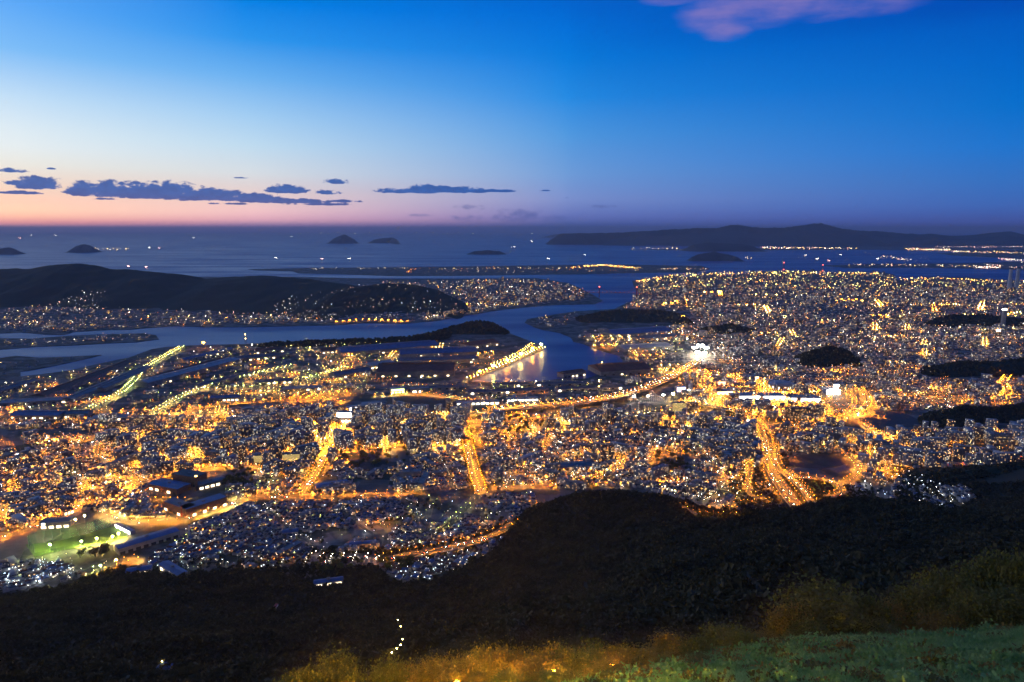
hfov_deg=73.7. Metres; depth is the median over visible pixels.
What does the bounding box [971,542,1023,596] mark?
shrub
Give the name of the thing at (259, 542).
apartment block
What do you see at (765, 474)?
road
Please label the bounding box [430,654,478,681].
shrub
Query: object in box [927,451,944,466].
apartment block
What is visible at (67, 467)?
apartment block
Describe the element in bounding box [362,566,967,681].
bushes
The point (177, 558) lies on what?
house
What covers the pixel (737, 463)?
apartment block
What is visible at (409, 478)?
apartment block
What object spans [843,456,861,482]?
road
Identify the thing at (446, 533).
apartment block
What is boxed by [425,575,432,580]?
house
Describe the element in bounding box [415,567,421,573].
house
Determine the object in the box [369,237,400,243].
island
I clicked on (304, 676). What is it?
shrub
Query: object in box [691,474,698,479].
apartment block
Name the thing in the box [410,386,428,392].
warehouse
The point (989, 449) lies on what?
apartment block
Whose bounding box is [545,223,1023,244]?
mountains
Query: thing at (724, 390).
shopping hall
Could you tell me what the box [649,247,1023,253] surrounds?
strait shore
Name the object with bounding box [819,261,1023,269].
strait shore
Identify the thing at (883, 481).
apartment block
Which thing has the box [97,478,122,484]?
apartment block
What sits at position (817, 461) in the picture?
oval ground
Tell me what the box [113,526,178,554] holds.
sports hall
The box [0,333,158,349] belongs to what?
harbour spit
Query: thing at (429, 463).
apartment block
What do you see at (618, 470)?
apartment block
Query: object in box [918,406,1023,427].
wooded knoll
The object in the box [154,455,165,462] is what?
apartment block
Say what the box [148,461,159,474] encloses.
apartment block
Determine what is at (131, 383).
road
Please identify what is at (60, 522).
gymnasium
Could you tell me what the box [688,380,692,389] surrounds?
rocket tower
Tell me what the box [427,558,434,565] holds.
house
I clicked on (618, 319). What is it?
wooded hill
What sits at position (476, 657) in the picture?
shrub
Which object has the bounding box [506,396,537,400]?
warehouse
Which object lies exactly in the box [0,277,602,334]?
shore land
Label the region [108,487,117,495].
apartment block
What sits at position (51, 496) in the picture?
apartment block
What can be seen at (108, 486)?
apartment block
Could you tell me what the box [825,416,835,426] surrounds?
apartment block
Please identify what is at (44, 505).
apartment block
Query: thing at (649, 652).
shrub
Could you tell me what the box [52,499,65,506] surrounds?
apartment block
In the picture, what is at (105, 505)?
apartment block
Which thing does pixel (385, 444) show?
street
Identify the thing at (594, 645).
shrub
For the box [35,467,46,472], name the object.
apartment block
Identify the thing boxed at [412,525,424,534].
apartment block
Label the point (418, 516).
road
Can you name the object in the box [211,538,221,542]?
apartment block
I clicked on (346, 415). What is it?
department store
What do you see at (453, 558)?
house
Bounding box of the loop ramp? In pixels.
[785,473,845,497]
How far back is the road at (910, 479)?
1685.91 m
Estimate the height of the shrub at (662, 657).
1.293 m
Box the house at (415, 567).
[412,564,420,569]
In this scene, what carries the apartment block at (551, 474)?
on the ground at (512, 347)
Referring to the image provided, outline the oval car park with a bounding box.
[830,392,858,408]
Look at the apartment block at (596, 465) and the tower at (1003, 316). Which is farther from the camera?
the tower at (1003, 316)
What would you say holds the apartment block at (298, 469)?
on the ground at (512, 347)
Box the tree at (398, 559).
[395,555,401,561]
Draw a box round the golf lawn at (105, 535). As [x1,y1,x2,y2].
[26,526,127,555]
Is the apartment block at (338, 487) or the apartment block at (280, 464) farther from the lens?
the apartment block at (280, 464)
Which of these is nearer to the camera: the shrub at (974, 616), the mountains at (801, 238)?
the shrub at (974, 616)
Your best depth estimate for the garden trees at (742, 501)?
1560.98 m
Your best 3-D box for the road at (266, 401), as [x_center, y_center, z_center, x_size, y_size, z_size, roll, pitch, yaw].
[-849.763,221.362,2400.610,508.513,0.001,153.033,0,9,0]
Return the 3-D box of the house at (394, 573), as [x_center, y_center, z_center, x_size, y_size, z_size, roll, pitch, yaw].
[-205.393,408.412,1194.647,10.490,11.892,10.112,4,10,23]
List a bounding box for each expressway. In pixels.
[731,410,801,505]
[773,446,815,502]
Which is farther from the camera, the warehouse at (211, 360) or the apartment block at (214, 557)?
the warehouse at (211, 360)
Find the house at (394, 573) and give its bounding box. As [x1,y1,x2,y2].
[391,570,397,576]
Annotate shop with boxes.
[59,506,73,515]
[390,387,404,393]
[674,386,685,391]
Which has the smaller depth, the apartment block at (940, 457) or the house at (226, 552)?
the house at (226, 552)
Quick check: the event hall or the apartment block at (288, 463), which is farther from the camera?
the event hall
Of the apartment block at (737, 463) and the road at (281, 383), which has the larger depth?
the road at (281, 383)
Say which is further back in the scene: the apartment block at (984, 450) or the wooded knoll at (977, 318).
the wooded knoll at (977, 318)
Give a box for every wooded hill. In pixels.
[0,263,358,319]
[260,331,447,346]
[304,283,468,318]
[431,321,509,334]
[575,310,693,324]
[897,466,1022,497]
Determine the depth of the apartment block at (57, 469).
1716.81 m
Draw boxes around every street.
[0,508,6,520]
[10,483,15,490]
[83,478,87,490]
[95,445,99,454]
[131,476,136,489]
[367,522,388,525]
[384,439,387,452]
[543,437,548,451]
[648,450,655,462]
[653,452,689,456]
[869,446,873,458]
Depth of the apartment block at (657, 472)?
1664.94 m
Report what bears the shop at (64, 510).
on the ground at (512, 347)
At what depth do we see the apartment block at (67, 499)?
1511.52 m
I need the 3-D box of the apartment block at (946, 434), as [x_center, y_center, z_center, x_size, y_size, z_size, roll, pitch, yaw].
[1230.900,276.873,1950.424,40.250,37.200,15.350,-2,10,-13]
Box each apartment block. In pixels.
[20,480,49,491]
[30,497,44,505]
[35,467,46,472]
[36,499,48,511]
[39,570,53,576]
[44,489,64,503]
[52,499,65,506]
[53,475,65,481]
[54,466,63,473]
[56,482,67,489]
[59,494,73,506]
[63,464,70,470]
[63,476,76,485]
[64,489,74,494]
[67,484,77,492]
[69,460,81,469]
[83,489,93,500]
[86,468,104,480]
[96,493,123,500]
[97,472,104,479]
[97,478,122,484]
[97,507,104,511]
[99,501,110,510]
[104,483,116,491]
[105,452,136,472]
[108,420,128,429]
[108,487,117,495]
[113,505,126,508]
[118,496,133,504]
[120,512,129,517]
[122,500,139,512]
[126,493,140,503]
[129,415,156,428]
[129,513,156,519]
[131,505,142,510]
[137,469,152,475]
[138,497,150,506]
[138,503,152,514]
[140,457,158,467]
[140,492,149,497]
[142,466,151,477]
[144,508,151,513]
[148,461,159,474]
[153,463,162,474]
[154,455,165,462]
[161,461,173,474]
[175,462,183,471]
[183,462,194,469]
[193,458,201,466]
[204,554,218,561]
[205,529,225,537]
[206,520,219,525]
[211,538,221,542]
[213,460,219,466]
[224,490,236,500]
[225,482,241,490]
[236,539,246,545]
[243,561,257,568]
[244,483,250,490]
[250,486,257,494]
[253,453,275,462]
[257,540,273,544]
[261,467,266,474]
[263,458,278,469]
[264,468,271,475]
[273,466,280,475]
[275,540,301,555]
[276,460,284,473]
[282,452,300,460]
[283,468,293,477]
[284,461,291,466]
[284,488,300,494]
[286,484,293,489]
[293,500,304,509]
[295,457,312,466]
[295,466,303,472]
[299,510,310,517]
[304,459,309,468]
[321,484,344,491]
[331,504,341,513]
[333,459,344,470]
[336,546,346,553]
[338,472,349,479]
[339,481,355,491]
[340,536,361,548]
[342,500,362,507]
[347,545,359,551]
[349,509,354,514]
[352,467,362,473]
[352,506,360,512]
[359,498,381,503]
[365,467,379,479]
[367,501,384,512]
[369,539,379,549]
[376,503,386,512]
[387,466,393,473]
[392,397,397,404]
[394,480,417,491]
[396,477,408,492]
[397,460,404,471]
[402,517,412,525]
[405,465,423,469]
[405,475,413,480]
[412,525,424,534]
[423,459,437,469]
[430,469,446,476]
[430,524,440,531]
[435,516,450,529]
[436,530,449,538]
[445,397,450,413]
[446,465,456,472]
[448,528,461,534]
[453,461,462,472]
[456,483,463,488]
[458,465,468,472]
[475,505,483,510]
[483,520,491,524]
[488,499,498,503]
[491,501,504,512]
[492,468,502,481]
[498,457,511,467]
[501,474,508,481]
[506,500,520,507]
[516,474,524,483]
[524,498,535,504]
[532,460,541,468]
[539,471,547,477]
[540,467,559,480]
[549,469,558,477]
[550,455,559,462]
[551,462,559,469]
[557,477,578,490]
[574,465,584,472]
[574,479,586,489]
[584,476,591,486]
[592,462,600,471]
[600,443,606,461]
[600,458,616,467]
[605,470,613,479]
[608,443,614,459]
[611,476,620,479]
[614,467,627,474]
[621,470,629,476]
[621,477,636,486]
[626,459,636,466]
[632,466,647,474]
[638,403,651,412]
[638,480,649,488]
[639,470,649,479]
[640,460,647,466]
[647,480,656,487]
[650,465,663,480]
[660,464,668,475]
[671,401,685,411]
[672,469,680,477]
[685,468,691,476]
[686,482,698,496]
[687,402,698,412]
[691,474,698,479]
[691,479,698,484]
[693,423,709,427]
[693,470,716,480]
[696,479,702,486]
[721,455,728,465]
[723,494,734,504]
[728,455,733,464]
[730,459,740,466]
[755,455,761,467]
[783,406,809,419]
[809,404,823,418]
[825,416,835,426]
[862,471,872,479]
[867,467,873,474]
[869,458,876,472]
[875,474,882,480]
[879,476,886,485]
[893,451,902,465]
[898,431,911,445]
[902,450,913,466]
[916,455,923,464]
[924,453,937,466]
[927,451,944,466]
[935,431,950,444]
[944,454,949,462]
[950,431,968,443]
[952,447,965,460]
[955,444,972,453]
[964,454,982,461]
[968,453,975,464]
[971,425,986,439]
[974,452,982,463]
[976,447,992,453]
[979,447,988,453]
[982,452,992,464]
[984,432,1013,443]
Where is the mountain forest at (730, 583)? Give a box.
[0,475,1023,681]
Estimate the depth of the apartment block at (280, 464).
1714.12 m
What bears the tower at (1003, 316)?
on the ground at (512, 347)
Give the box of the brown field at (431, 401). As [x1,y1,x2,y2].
[386,395,455,411]
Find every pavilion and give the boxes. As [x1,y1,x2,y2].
[115,522,134,534]
[713,380,735,384]
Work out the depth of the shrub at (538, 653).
45.12 m
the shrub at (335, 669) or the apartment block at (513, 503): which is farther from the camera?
the apartment block at (513, 503)
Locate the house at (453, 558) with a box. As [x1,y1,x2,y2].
[450,556,457,560]
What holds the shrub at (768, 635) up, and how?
on the mountain side at (1015, 475)
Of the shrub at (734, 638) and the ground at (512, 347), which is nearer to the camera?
the shrub at (734, 638)
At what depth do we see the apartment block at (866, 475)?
1680.36 m
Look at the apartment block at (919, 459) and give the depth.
1735.28 m
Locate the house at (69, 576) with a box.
[64,573,71,579]
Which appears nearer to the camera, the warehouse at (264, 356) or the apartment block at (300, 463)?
the apartment block at (300, 463)
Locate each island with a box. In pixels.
[0,247,25,254]
[65,244,101,252]
[327,234,357,243]
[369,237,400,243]
[468,250,504,254]
[687,252,742,260]
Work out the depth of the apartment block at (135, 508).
1478.01 m
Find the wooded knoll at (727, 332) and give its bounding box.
[706,325,750,333]
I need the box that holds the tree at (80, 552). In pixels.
[76,549,83,555]
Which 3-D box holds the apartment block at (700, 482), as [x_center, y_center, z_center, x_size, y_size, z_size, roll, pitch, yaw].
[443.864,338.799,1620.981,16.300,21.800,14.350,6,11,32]
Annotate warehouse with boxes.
[0,378,38,393]
[0,396,67,405]
[9,410,65,418]
[29,359,136,397]
[62,365,151,401]
[64,409,93,417]
[92,414,130,419]
[97,369,145,391]
[134,357,239,387]
[148,357,223,376]
[178,347,233,361]
[194,371,253,388]
[209,394,241,400]
[237,352,292,360]
[255,346,284,353]
[255,378,292,384]
[283,385,321,391]
[319,346,341,353]
[328,367,372,378]
[336,340,438,356]
[363,359,393,368]
[376,361,454,376]
[397,355,477,362]
[399,346,477,357]
[403,384,457,390]
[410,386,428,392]
[456,399,498,404]
[460,339,498,347]
[467,387,545,394]
[492,381,584,386]
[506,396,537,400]
[554,384,623,391]
[557,369,585,377]
[588,361,651,375]
[601,326,671,336]
[615,342,672,351]
[631,333,682,340]
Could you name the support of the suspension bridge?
on the sea
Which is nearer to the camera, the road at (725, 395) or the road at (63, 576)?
the road at (63, 576)
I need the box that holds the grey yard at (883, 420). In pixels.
[864,410,918,428]
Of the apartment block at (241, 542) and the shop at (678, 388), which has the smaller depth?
the apartment block at (241, 542)
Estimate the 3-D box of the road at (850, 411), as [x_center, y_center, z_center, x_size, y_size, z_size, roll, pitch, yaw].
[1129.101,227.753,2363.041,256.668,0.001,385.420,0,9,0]
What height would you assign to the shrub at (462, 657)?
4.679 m
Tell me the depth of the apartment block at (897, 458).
1762.03 m
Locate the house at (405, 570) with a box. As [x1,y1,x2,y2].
[401,567,408,574]
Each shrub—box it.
[272,658,322,681]
[295,642,369,681]
[363,651,419,681]
[400,646,456,681]
[421,649,466,677]
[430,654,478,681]
[444,643,477,668]
[457,669,495,681]
[462,636,502,677]
[474,641,521,681]
[487,635,530,657]
[488,663,533,681]
[497,637,538,662]
[499,646,566,681]
[516,640,558,668]
[535,662,587,681]
[538,636,574,660]
[547,634,602,674]
[572,643,608,661]
[576,637,609,654]
[579,655,624,678]
[585,636,632,659]
[595,649,653,667]
[610,642,660,666]
[639,624,704,658]
[644,644,663,657]
[654,653,676,662]
[671,632,718,655]
[682,649,714,662]
[694,616,756,646]
[716,626,764,648]
[744,629,775,639]
[754,598,816,637]
[758,564,895,634]
[773,616,837,636]
[841,584,907,629]
[848,614,902,634]
[877,575,958,626]
[880,593,920,630]
[904,560,996,605]
[904,605,973,632]
[940,583,1006,629]
[948,549,1015,592]
[970,576,1023,625]
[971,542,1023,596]
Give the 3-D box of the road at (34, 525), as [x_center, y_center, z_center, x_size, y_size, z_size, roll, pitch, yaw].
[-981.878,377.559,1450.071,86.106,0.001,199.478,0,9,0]
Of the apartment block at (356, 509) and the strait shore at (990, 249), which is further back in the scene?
the strait shore at (990, 249)
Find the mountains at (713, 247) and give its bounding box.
[681,243,767,251]
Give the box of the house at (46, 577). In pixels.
[43,574,49,581]
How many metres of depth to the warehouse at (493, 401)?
2399.74 m
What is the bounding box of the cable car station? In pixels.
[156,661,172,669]
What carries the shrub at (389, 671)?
on the mountain side at (1015, 475)
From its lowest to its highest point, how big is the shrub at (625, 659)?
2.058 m
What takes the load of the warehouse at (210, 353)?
on the ground at (512, 347)
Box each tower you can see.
[195,475,197,490]
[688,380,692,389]
[1000,309,1006,324]
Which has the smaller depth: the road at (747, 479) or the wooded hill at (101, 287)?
the road at (747, 479)
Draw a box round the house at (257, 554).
[254,551,261,557]
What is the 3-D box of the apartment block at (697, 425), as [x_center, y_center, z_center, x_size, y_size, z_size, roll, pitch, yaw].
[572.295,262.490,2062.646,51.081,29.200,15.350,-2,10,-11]
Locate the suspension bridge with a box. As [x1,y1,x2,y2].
[586,286,649,297]
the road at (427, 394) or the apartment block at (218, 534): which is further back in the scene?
the road at (427, 394)
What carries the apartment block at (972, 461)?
on the mountain side at (1015, 475)
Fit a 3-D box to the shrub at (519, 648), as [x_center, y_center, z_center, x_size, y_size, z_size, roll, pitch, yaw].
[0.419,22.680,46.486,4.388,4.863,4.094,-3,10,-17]
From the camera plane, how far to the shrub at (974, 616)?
58.07 m
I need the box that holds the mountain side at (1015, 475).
[4,458,1023,681]
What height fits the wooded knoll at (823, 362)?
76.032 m
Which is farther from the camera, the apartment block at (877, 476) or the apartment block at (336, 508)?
the apartment block at (877, 476)
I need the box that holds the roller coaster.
[628,390,670,401]
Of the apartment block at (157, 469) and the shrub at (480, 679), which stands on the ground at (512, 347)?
the apartment block at (157, 469)
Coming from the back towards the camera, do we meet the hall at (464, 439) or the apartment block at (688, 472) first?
the hall at (464, 439)
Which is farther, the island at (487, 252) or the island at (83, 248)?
the island at (83, 248)
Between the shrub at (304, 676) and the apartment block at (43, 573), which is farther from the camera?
the apartment block at (43, 573)
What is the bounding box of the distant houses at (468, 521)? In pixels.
[0,271,1023,592]
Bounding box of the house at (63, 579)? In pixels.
[60,576,66,582]
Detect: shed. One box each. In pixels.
[125,564,152,573]
[158,560,187,575]
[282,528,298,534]
[313,576,342,585]
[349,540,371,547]
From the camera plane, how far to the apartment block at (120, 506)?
1497.01 m
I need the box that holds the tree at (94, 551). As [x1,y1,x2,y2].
[91,548,96,555]
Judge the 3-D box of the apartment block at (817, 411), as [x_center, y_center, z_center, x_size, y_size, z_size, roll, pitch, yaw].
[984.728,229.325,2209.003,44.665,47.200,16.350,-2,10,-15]
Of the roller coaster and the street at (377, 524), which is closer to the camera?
the street at (377, 524)
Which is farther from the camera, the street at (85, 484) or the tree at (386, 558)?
the street at (85, 484)
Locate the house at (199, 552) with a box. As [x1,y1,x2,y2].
[196,550,202,556]
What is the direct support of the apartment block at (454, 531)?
on the ground at (512, 347)
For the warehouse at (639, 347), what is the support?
on the ground at (512, 347)
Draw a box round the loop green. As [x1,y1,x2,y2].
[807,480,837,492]
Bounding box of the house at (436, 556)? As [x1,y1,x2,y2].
[434,553,439,559]
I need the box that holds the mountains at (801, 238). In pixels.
[599,230,1023,246]
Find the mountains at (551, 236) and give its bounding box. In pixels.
[543,233,576,237]
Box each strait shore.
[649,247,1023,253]
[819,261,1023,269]
[937,252,1023,258]
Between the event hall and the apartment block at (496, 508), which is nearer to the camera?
the apartment block at (496, 508)
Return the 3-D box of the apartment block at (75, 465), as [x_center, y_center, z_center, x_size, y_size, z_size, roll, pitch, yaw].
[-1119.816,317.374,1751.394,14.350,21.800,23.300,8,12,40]
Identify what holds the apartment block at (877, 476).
on the ground at (512, 347)
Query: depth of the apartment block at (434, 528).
1391.61 m
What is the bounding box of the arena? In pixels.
[768,380,791,389]
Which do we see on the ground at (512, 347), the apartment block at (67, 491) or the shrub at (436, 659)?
the apartment block at (67, 491)
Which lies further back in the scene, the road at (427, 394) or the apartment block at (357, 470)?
the road at (427, 394)
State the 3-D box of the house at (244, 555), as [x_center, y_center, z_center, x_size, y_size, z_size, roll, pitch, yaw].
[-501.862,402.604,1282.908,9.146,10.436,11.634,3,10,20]
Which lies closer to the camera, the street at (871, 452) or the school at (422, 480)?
the school at (422, 480)
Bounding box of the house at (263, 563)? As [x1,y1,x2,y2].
[260,561,267,566]
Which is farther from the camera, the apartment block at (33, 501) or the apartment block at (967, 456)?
the apartment block at (967, 456)
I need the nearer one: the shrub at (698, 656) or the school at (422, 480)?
the shrub at (698, 656)
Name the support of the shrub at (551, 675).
on the mountain side at (1015, 475)
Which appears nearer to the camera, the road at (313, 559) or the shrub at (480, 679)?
the shrub at (480, 679)
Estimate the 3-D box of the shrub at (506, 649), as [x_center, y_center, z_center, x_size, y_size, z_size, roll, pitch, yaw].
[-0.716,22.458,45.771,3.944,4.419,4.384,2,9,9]
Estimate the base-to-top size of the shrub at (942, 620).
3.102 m
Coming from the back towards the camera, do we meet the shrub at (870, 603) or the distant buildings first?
the distant buildings
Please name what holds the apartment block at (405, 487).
on the ground at (512, 347)
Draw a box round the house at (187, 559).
[184,556,189,562]
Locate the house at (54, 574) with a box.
[52,572,58,577]
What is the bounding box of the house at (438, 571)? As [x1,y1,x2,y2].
[435,569,441,573]
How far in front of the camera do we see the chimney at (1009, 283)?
6927.66 m
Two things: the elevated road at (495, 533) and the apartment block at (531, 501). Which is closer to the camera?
the elevated road at (495, 533)
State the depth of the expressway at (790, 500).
1734.37 m
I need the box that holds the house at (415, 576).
[411,573,418,579]
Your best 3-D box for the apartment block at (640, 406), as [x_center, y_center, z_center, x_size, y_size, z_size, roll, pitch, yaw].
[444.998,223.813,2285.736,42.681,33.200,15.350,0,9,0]
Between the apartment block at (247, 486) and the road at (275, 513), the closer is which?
the road at (275, 513)
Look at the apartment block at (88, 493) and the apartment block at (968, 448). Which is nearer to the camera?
the apartment block at (88, 493)
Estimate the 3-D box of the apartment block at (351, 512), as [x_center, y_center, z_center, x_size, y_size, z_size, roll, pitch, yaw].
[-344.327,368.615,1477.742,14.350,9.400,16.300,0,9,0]
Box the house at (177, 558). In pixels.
[174,556,181,560]
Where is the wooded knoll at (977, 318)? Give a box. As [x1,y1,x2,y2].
[924,315,1023,326]
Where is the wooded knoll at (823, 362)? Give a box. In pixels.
[801,347,854,366]
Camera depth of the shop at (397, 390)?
2562.19 m
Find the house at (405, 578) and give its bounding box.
[402,575,408,582]
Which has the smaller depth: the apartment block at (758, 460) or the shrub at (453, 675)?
the shrub at (453, 675)
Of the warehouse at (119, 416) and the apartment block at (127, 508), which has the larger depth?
the warehouse at (119, 416)
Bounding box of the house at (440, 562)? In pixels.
[438,560,444,564]
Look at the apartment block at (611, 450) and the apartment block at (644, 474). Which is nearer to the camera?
the apartment block at (644, 474)
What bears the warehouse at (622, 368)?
on the ground at (512, 347)
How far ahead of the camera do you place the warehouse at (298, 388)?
2600.74 m
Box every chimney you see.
[1007,268,1012,288]
[1014,267,1020,288]
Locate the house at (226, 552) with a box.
[223,550,229,554]
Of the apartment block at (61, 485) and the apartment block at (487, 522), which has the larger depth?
the apartment block at (61, 485)
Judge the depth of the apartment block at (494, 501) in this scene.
1530.09 m
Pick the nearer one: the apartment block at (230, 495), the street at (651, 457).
the apartment block at (230, 495)
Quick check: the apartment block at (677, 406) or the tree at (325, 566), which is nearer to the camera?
the tree at (325, 566)
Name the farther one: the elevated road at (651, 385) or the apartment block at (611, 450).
the elevated road at (651, 385)
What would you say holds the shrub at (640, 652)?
on the mountain side at (1015, 475)
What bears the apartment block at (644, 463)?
on the ground at (512, 347)
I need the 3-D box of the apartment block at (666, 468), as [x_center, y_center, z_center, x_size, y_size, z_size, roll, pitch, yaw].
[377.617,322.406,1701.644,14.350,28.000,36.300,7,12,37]
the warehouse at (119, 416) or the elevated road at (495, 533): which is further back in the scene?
the warehouse at (119, 416)
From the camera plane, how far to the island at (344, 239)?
28862.24 m
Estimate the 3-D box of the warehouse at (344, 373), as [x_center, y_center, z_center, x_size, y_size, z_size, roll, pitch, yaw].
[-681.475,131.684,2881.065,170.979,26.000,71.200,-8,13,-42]
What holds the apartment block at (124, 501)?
on the ground at (512, 347)
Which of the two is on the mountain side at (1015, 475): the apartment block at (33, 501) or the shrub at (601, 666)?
the shrub at (601, 666)
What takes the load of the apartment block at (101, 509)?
on the ground at (512, 347)
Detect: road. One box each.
[0,407,209,415]
[0,500,94,538]
[1,469,135,486]
[24,547,99,568]
[29,564,106,588]
[58,433,146,481]
[90,348,181,409]
[93,559,137,573]
[99,498,247,523]
[151,366,293,412]
[191,399,342,409]
[209,368,343,389]
[224,507,331,525]
[246,493,395,499]
[262,506,322,550]
[283,562,375,565]
[298,422,347,493]
[311,554,375,562]
[320,445,442,453]
[322,426,335,448]
[331,502,390,544]
[375,393,491,405]
[375,520,516,563]
[394,492,434,535]
[434,450,455,491]
[439,493,481,531]
[463,431,485,491]
[467,349,543,380]
[485,456,624,487]
[487,361,699,411]
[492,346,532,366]
[506,433,532,482]
[546,433,575,478]
[634,404,734,417]
[634,438,719,462]
[681,434,726,478]
[683,391,817,401]
[699,401,828,407]
[745,462,767,501]
[759,390,871,425]
[763,468,784,500]
[836,408,854,419]
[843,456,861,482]
[860,423,883,437]
[880,459,959,505]
[992,377,1011,399]
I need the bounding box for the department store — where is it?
[336,411,353,421]
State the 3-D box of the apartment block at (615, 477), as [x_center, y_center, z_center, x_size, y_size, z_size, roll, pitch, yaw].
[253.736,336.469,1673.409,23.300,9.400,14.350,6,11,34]
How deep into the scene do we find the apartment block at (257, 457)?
1796.85 m
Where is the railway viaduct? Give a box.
[425,396,627,415]
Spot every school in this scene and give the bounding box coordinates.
[400,469,420,477]
[417,471,429,489]
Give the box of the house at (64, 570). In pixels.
[60,568,66,573]
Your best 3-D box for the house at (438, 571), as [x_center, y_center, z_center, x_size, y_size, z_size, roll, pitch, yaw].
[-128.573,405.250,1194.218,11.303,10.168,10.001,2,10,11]
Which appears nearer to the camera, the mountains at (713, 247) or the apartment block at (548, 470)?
the apartment block at (548, 470)
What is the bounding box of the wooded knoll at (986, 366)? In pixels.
[921,360,1023,376]
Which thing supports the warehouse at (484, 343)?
on the ground at (512, 347)
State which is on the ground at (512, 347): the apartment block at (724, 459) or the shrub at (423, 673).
the apartment block at (724, 459)
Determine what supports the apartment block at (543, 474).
on the ground at (512, 347)
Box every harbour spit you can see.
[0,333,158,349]
[0,355,99,377]
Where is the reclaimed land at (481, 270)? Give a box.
[249,264,708,275]
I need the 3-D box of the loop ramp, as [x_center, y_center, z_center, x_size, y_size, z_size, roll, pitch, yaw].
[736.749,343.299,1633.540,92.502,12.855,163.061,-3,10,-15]
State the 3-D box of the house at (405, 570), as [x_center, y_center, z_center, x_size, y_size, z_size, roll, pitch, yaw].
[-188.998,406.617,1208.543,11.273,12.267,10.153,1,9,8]
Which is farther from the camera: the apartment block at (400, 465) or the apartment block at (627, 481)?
the apartment block at (400, 465)
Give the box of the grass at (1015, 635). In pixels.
[556,625,1023,681]
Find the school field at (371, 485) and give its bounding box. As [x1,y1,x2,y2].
[353,479,389,492]
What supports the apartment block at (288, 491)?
on the ground at (512, 347)
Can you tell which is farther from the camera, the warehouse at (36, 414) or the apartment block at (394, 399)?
the apartment block at (394, 399)
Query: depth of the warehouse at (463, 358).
3129.97 m
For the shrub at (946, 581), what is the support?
on the mountain side at (1015, 475)
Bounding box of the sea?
[0,233,1023,381]
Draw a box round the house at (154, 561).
[148,559,156,565]
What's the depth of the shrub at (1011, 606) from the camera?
56.90 m
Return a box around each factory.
[148,478,190,494]
[163,497,193,517]
[172,469,206,486]
[180,493,226,517]
[194,475,224,489]
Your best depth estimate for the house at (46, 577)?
1193.41 m
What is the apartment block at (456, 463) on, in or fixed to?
on the ground at (512, 347)
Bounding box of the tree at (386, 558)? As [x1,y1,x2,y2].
[382,556,389,561]
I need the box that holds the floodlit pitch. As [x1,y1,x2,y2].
[687,351,711,359]
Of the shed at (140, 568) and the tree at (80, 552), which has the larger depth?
the tree at (80, 552)
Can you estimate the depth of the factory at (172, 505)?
1479.60 m
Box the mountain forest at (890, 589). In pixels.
[642,543,1023,648]
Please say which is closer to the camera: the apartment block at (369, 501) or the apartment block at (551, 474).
the apartment block at (369, 501)
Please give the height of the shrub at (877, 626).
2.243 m
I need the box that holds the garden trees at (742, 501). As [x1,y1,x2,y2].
[0,420,1023,592]
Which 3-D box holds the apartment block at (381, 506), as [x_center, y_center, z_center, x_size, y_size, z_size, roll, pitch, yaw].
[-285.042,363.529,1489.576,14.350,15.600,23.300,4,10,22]
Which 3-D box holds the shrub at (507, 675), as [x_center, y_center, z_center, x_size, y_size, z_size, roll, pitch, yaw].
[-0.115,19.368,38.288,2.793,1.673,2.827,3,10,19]
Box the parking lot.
[0,528,63,558]
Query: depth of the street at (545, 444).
1945.25 m
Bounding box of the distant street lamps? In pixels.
[0,246,1023,588]
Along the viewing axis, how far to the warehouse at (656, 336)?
3804.36 m
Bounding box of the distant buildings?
[0,269,1023,581]
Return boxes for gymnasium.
[39,516,75,528]
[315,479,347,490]
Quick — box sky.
[0,0,1023,232]
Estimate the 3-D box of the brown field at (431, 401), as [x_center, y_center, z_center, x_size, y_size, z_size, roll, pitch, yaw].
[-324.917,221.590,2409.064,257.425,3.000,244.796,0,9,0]
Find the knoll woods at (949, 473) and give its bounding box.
[257,309,1023,500]
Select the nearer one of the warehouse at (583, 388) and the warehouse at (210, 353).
the warehouse at (583, 388)
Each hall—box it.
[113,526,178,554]
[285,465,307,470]
[460,435,468,442]
[543,460,593,470]
[711,388,733,394]
[727,392,760,398]
[757,392,785,399]
[785,394,820,401]
[818,387,840,394]
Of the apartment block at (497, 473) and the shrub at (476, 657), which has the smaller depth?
the shrub at (476, 657)
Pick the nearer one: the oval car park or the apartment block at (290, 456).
the apartment block at (290, 456)
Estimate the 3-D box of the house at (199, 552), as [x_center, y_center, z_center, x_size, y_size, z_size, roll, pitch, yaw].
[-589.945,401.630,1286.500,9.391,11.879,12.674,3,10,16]
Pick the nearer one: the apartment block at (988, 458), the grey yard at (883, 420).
the apartment block at (988, 458)
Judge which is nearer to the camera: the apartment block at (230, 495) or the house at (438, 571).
the house at (438, 571)
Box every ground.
[0,271,1023,594]
[788,454,845,467]
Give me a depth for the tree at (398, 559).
1246.63 m
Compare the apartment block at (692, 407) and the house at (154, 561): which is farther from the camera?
the apartment block at (692, 407)
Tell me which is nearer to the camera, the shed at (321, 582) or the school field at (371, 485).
the shed at (321, 582)
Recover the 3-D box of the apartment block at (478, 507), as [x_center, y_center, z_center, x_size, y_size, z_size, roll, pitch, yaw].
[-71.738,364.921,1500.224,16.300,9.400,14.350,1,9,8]
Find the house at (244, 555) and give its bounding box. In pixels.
[241,551,247,557]
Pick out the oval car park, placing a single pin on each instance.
(839, 401)
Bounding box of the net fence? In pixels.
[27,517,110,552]
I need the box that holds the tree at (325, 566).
[322,564,329,570]

